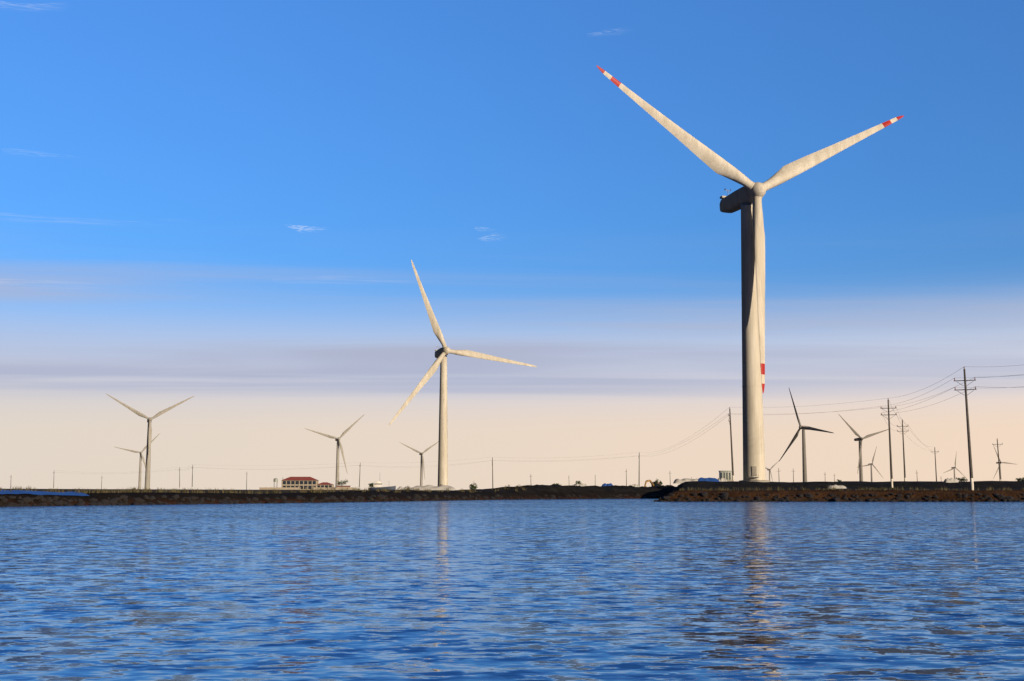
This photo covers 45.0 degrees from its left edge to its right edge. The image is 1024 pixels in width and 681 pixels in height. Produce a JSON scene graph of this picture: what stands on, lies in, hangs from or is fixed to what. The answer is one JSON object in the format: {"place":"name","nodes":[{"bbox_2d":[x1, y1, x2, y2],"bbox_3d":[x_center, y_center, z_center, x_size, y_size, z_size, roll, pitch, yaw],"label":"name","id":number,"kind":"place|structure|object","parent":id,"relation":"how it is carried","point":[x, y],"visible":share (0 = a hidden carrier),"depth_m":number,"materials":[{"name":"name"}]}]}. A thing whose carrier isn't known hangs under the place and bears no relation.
{"place":"outdoors","nodes":[
{"label":"outdoors","id":0,"kind":"place"},
{"bbox_2d":[0,499,1023,680],"bbox_3d":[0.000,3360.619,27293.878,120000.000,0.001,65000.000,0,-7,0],"label":"water","id":1,"kind":"structure","parent":0,"point":[566,590],"depth_m":15.13,"materials":[{"name":"blue liquid"}]},
{"bbox_2d":[0,274,1023,393],"bbox_3d":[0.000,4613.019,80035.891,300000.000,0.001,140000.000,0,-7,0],"label":"cloud","id":2,"kind":"structure","parent":0,"point":[564,368],"depth_m":51736.03,"materials":[{"name":"white"}]},
{"bbox_2d":[0,481,1023,506],"bbox_3d":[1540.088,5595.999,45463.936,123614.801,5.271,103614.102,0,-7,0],"label":"ground","id":3,"kind":"structure","parent":0,"point":[542,491],"depth_m":173.38,"materials":[{"name":"brown soil"}]},
{"bbox_2d":[0,490,88,495],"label":"blue tarp dike","id":4,"kind":"structure","parent":3,"relation":"on","point":[39,492],"depth_m":114.09,"materials":[{"name":"blue plastic"}]},
{"bbox_2d":[116,433,159,488],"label":"turbine","id":5,"kind":"object","parent":3,"relation":"on","point":[140,467],"visible":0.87,"depth_m":2057.36,"materials":[{"name":"metal"}]},
{"bbox_2d":[107,394,193,488],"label":"turbine","id":6,"kind":"object","parent":3,"relation":"on","point":[148,456],"visible":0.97,"depth_m":1123.21,"materials":[{"name":"metal"}]},
{"bbox_2d":[259,478,355,489],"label":"office compound","id":7,"kind":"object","parent":3,"relation":"on","point":[314,488],"visible":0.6,"depth_m":859.44,"materials":[{"name":"grey paint"}]},
{"bbox_2d":[281,477,333,489],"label":"building","id":8,"kind":"structure","parent":7,"relation":"on","point":[303,483],"depth_m":869.65,"materials":[{"name":"tile"}]},
{"bbox_2d":[305,414,364,486],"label":"turbine","id":9,"kind":"object","parent":3,"relation":"on","point":[341,448],"visible":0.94,"depth_m":1531.26,"materials":[{"name":"metal"}]},
{"bbox_2d":[338,480,347,486],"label":"tree","id":10,"kind":"object","parent":3,"relation":"on","point":[342,482],"visible":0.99,"depth_m":853.31,"materials":[{"name":"green plant"}]},
{"bbox_2d":[370,481,395,489],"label":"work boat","id":11,"kind":"object","parent":3,"relation":"on","point":[377,485],"visible":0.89,"depth_m":634.09,"materials":[{"name":"white metal"}]},
{"bbox_2d":[401,441,438,485],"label":"turbine","id":12,"kind":"object","parent":3,"relation":"on","point":[421,468],"visible":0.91,"depth_m":2106.59,"materials":[{"name":"metal"}]},
{"bbox_2d":[411,485,455,489],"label":"salt heap","id":13,"kind":"object","parent":3,"relation":"on","point":[442,487],"visible":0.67,"depth_m":514.16,"materials":[{"name":"white"}]},
{"bbox_2d":[388,260,536,485],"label":"turbine","id":14,"kind":"object","parent":3,"relation":"on","point":[443,352],"visible":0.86,"depth_m":569.08,"materials":[{"name":"metal"}]},
{"bbox_2d":[470,483,477,488],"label":"bush","id":15,"kind":"object","parent":3,"relation":"on","point":[472,486],"visible":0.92,"depth_m":614.93,"materials":[{"name":"green plant"}]},
{"bbox_2d":[492,457,492,487],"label":"pole","id":16,"kind":"object","parent":3,"relation":"on","point":[492,472],"visible":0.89,"depth_m":579.82,"materials":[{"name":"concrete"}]},
{"bbox_2d":[0,488,1023,506],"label":"shore rocks","id":17,"kind":"object","parent":3,"relation":"on","point":[24,501],"visible":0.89,"depth_m":166.85,"materials":[{"name":"brown stone"}]},
{"bbox_2d":[0,484,1023,493],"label":"dike grass tufts","id":18,"kind":"object","parent":3,"relation":"on","point":[302,491],"visible":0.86,"depth_m":162.64,"materials":[{"name":"plant"}]},
{"bbox_2d":[638,453,639,486],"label":"pole","id":19,"kind":"object","parent":3,"relation":"on","point":[639,469],"visible":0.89,"depth_m":525.11,"materials":[{"name":"concrete"}]},
{"bbox_2d":[644,480,663,486],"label":"excavator","id":20,"kind":"object","parent":3,"relation":"on","point":[651,482],"visible":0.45,"depth_m":283.09,"materials":[{"name":"paint"}]},
{"bbox_2d":[649,478,662,486],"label":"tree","id":21,"kind":"object","parent":3,"relation":"on","point":[655,481],"visible":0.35,"depth_m":417.01,"materials":[{"name":"green plant"}]},
{"bbox_2d":[673,478,697,482],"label":"pale tarp heap","id":22,"kind":"object","parent":3,"relation":"on","point":[681,480],"visible":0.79,"depth_m":259.47,"materials":[{"name":"white plastic"}]},
{"bbox_2d":[698,477,719,481],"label":"blue tarp","id":23,"kind":"object","parent":3,"relation":"on","point":[709,479],"visible":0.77,"depth_m":259.46,"materials":[{"name":"blue plastic"}]},
{"bbox_2d":[728,407,733,479],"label":"pole","id":24,"kind":"object","parent":3,"relation":"on","point":[731,445],"visible":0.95,"depth_m":283.15,"materials":[{"name":"concrete"}]},
{"bbox_2d":[58,365,1023,473],"bbox_3d":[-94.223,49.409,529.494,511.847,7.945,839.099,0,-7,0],"label":"wires","id":25,"kind":"object","parent":24,"relation":"attached to","point":[706,425],"visible":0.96,"depth_m":273.99,"materials":[{"name":"black metal"}]},
{"bbox_2d":[597,66,903,481],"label":"turbine","id":26,"kind":"object","parent":3,"relation":"on","point":[746,199],"visible":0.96,"depth_m":268.96,"materials":[{"name":"metal"}]},
{"bbox_2d":[765,463,776,481],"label":"turbine","id":27,"kind":"object","parent":3,"relation":"on","point":[770,471],"visible":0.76,"depth_m":3577.38,"materials":[{"name":"metal"}]},
{"bbox_2d":[779,389,832,481],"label":"turbine","id":28,"kind":"object","parent":3,"relation":"on","point":[804,464],"visible":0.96,"depth_m":1259.78,"materials":[{"name":"metal"}]},
{"bbox_2d":[827,485,845,488],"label":"car","id":29,"kind":"object","parent":3,"relation":"on","point":[838,486],"visible":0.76,"depth_m":237.67,"materials":[{"name":"white metal"}]},
{"bbox_2d":[839,415,888,480],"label":"turbine","id":30,"kind":"object","parent":3,"relation":"on","point":[860,439],"visible":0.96,"depth_m":1530.86,"materials":[{"name":"metal"}]},
{"bbox_2d":[862,447,883,481],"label":"turbine","id":31,"kind":"object","parent":3,"relation":"on","point":[870,464],"visible":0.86,"depth_m":2883.00,"materials":[{"name":"metal"}]},
{"bbox_2d":[880,399,896,487],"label":"pole","id":32,"kind":"object","parent":3,"relation":"on","point":[890,454],"visible":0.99,"depth_m":240.19,"materials":[{"name":"concrete"}]},
{"bbox_2d":[897,419,908,480],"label":"pole","id":33,"kind":"object","parent":3,"relation":"on","point":[903,449],"visible":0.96,"depth_m":329.94,"materials":[{"name":"concrete"}]},
{"bbox_2d":[934,448,937,480],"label":"pole","id":34,"kind":"object","parent":3,"relation":"on","point":[935,466],"visible":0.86,"depth_m":467.75,"materials":[{"name":"concrete"}]},
{"bbox_2d":[944,478,957,482],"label":"car","id":35,"kind":"object","parent":3,"relation":"on","point":[951,480],"visible":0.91,"depth_m":247.86,"materials":[{"name":"white metal"}]},
{"bbox_2d":[944,451,964,476],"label":"turbine","id":36,"kind":"object","parent":3,"relation":"on","point":[954,468],"visible":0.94,"depth_m":3280.53,"materials":[{"name":"metal"}]},
{"bbox_2d":[954,476,967,481],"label":"bush","id":37,"kind":"object","parent":3,"relation":"on","point":[961,480],"visible":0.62,"depth_m":634.27,"materials":[{"name":"green plant"}]},
{"bbox_2d":[954,367,976,489],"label":"pole","id":38,"kind":"object","parent":3,"relation":"on","point":[969,449],"visible":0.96,"depth_m":173.59,"materials":[{"name":"concrete"}]},
{"bbox_2d":[992,439,1002,480],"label":"pole","id":39,"kind":"object","parent":3,"relation":"on","point":[997,444],"visible":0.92,"depth_m":378.41,"materials":[{"name":"concrete"}]},
{"bbox_2d":[993,445,1012,480],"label":"turbine","id":40,"kind":"object","parent":3,"relation":"on","point":[1000,463],"visible":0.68,"depth_m":2733.35,"materials":[{"name":"metal"}]},
{"bbox_2d":[0,0,1023,489],"label":"sky","id":41,"kind":"structure","parent":0,"point":[218,175],"materials":[{"name":"blue"}]}
]}

